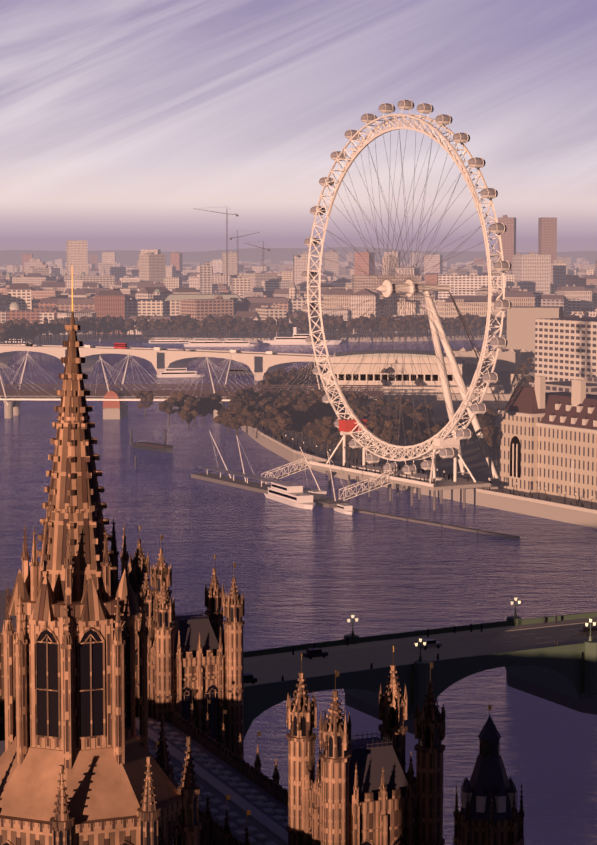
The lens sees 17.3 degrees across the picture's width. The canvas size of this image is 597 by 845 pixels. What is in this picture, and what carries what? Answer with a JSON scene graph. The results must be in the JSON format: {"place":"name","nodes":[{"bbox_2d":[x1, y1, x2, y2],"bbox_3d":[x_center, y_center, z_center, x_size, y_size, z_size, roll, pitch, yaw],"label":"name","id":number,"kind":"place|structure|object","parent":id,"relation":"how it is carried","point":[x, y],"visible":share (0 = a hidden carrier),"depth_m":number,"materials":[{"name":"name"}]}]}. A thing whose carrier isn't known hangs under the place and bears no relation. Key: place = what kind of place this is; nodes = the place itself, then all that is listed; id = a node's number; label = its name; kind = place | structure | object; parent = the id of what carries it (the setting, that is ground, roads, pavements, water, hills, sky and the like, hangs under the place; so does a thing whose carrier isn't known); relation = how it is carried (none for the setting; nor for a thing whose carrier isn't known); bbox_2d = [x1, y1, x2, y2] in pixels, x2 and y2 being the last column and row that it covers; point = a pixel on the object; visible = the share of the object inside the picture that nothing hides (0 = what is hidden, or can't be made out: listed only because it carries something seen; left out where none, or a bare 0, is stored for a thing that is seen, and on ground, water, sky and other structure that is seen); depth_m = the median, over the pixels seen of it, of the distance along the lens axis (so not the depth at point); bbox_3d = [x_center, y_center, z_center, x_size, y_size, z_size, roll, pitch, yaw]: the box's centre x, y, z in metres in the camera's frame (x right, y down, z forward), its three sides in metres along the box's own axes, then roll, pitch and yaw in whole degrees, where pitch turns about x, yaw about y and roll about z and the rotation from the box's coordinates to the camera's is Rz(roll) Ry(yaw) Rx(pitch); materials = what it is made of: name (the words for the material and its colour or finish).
{"place":"outdoors","nodes":[
{"label":"outdoors","id":0,"kind":"place"},
{"bbox_2d":[0,270,200,844],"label":"gothic spire","id":1,"kind":"structure","parent":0,"point":[79,765],"depth_m":127.61,"materials":[{"name":"brown stone"}]},
{"bbox_2d":[5,332,506,344],"bbox_3d":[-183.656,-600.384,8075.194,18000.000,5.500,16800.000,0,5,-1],"label":"embankment","id":2,"kind":"structure","parent":0,"point":[244,337],"depth_m":1962.02,"materials":[{"name":"beige stone"}]},
{"bbox_2d":[0,590,15,756],"bbox_3d":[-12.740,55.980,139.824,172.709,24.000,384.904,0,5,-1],"label":"pinnacle","id":3,"kind":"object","parent":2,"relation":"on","point":[3,595],"depth_m":291.72,"materials":[{"name":"brown stone"}]},
{"bbox_2d":[118,526,445,844],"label":"gothic towers","id":4,"kind":"structure","parent":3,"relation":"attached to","point":[365,791],"depth_m":208.09,"materials":[{"name":"stone"}]},
{"bbox_2d":[135,690,287,844],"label":"palace range","id":5,"kind":"structure","parent":2,"relation":"on","point":[241,801],"depth_m":238.66,"materials":[{"name":"stone"}]},
{"bbox_2d":[194,207,269,289],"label":"tower cranes","id":6,"kind":"object","parent":2,"relation":"on","point":[237,241],"visible":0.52,"depth_m":2984.14,"materials":[{"name":"grey metal"}]},
{"bbox_2d":[6,294,580,334],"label":"bank frontage","id":7,"kind":"object","parent":2,"relation":"on","point":[170,303],"visible":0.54,"depth_m":2082.40,"materials":[{"name":"grey stone"}]},
{"bbox_2d":[0,215,596,334],"bbox_3d":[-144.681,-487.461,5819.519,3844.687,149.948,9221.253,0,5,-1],"label":"city blocks","id":8,"kind":"structure","parent":2,"relation":"on","point":[543,269],"depth_m":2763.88,"materials":[{"name":"grey concrete"}]},
{"bbox_2d":[0,311,596,344],"bbox_3d":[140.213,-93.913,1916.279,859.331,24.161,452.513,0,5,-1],"label":"bank trees","id":9,"kind":"object","parent":2,"relation":"on","point":[16,329],"visible":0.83,"depth_m":1908.43,"materials":[{"name":"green plant"}]},
{"bbox_2d":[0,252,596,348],"bbox_3d":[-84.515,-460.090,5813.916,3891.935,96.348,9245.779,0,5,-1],"label":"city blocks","id":10,"kind":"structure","parent":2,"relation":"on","point":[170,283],"depth_m":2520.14,"materials":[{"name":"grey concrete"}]},
{"bbox_2d":[453,705,524,844],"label":"turret","id":11,"kind":"object","parent":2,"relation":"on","point":[488,814],"visible":1,"depth_m":191.76,"materials":[{"name":"stone"}]},
{"bbox_2d":[0,339,596,844],"bbox_3d":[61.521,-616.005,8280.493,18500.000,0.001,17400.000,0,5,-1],"label":"river water","id":12,"kind":"structure","parent":0,"point":[316,573],"depth_m":556.42,"materials":[{"name":"blue liquid"}]},
{"bbox_2d":[0,343,330,380],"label":"arched bridge","id":13,"kind":"structure","parent":12,"relation":"in","point":[259,364],"depth_m":1391.80,"materials":[{"name":"grey"}]},
{"bbox_2d":[2,320,353,514],"bbox_3d":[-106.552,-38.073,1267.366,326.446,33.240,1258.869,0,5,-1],"label":"boats","id":14,"kind":"object","parent":12,"relation":"in","point":[290,493],"visible":0.81,"depth_m":1377.43,"materials":[{"name":"white"}]},
{"bbox_2d":[0,352,383,418],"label":"footbridge","id":15,"kind":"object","parent":12,"relation":"in","point":[115,406],"depth_m":1028.50,"materials":[{"name":"white metal"}]},
{"bbox_2d":[191,431,519,538],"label":"pier","id":16,"kind":"structure","parent":12,"relation":"in","point":[320,498],"depth_m":676.93,"materials":[{"name":"grey metal"}]},
{"bbox_2d":[303,418,497,509],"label":"boarding platform","id":17,"kind":"structure","parent":12,"relation":"in","point":[441,483],"depth_m":675.20,"materials":[{"name":"white metal"}]},
{"bbox_2d":[243,596,596,737],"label":"road bridge","id":18,"kind":"structure","parent":12,"relation":"in","point":[552,658],"depth_m":362.25,"materials":[{"name":"green"}]},
{"bbox_2d":[0,247,596,264],"bbox_3d":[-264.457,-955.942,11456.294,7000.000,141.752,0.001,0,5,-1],"label":"hills","id":19,"kind":"structure","parent":0,"point":[273,255],"depth_m":11455.79,"materials":[{"name":"grey"}]},
{"bbox_2d":[0,0,596,252],"label":"sky","id":20,"kind":"structure","parent":0,"point":[120,120],"materials":[{"name":"purple"}]},
{"bbox_2d":[241,386,596,527],"bbox_3d":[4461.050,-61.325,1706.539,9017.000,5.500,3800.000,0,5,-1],"label":"bank ground","id":21,"kind":"structure","parent":0,"point":[475,461],"depth_m":747.99,"materials":[{"name":"grey concrete"}]},
{"bbox_2d":[136,357,534,471],"bbox_3d":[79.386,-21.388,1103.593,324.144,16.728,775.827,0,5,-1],"label":"bank trees","id":22,"kind":"object","parent":21,"relation":"on","point":[311,414],"visible":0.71,"depth_m":882.21,"materials":[{"name":"green plant"}]},
{"bbox_2d":[307,114,504,460],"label":"ferris wheel","id":23,"kind":"object","parent":21,"relation":"on","point":[365,431],"visible":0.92,"depth_m":681.32,"materials":[{"name":"white metal"}]},
{"bbox_2d":[301,99,511,473],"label":"passenger capsules","id":24,"kind":"object","parent":23,"relation":"attached to","point":[494,228],"visible":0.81,"depth_m":663.38,"materials":[{"name":"clear glass"}]},
{"bbox_2d":[250,381,596,513],"bbox_3d":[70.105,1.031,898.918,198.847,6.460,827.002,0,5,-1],"label":"bank promenade","id":25,"kind":"structure","parent":21,"relation":"on","point":[290,444],"depth_m":676.73,"materials":[{"name":"grey"}]},
{"bbox_2d":[376,280,506,482],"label":"wheel support legs","id":26,"kind":"object","parent":21,"relation":"on","point":[385,288],"visible":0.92,"depth_m":694.62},
{"bbox_2d":[293,306,596,400],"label":"buildings","id":27,"kind":"structure","parent":21,"relation":"on","point":[556,347],"depth_m":1116.93,"materials":[{"name":"grey"}]},
{"bbox_2d":[443,374,596,502],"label":"county hall building","id":28,"kind":"structure","parent":21,"relation":"on","point":[548,440],"depth_m":663.21,"materials":[{"name":"grey stone"}]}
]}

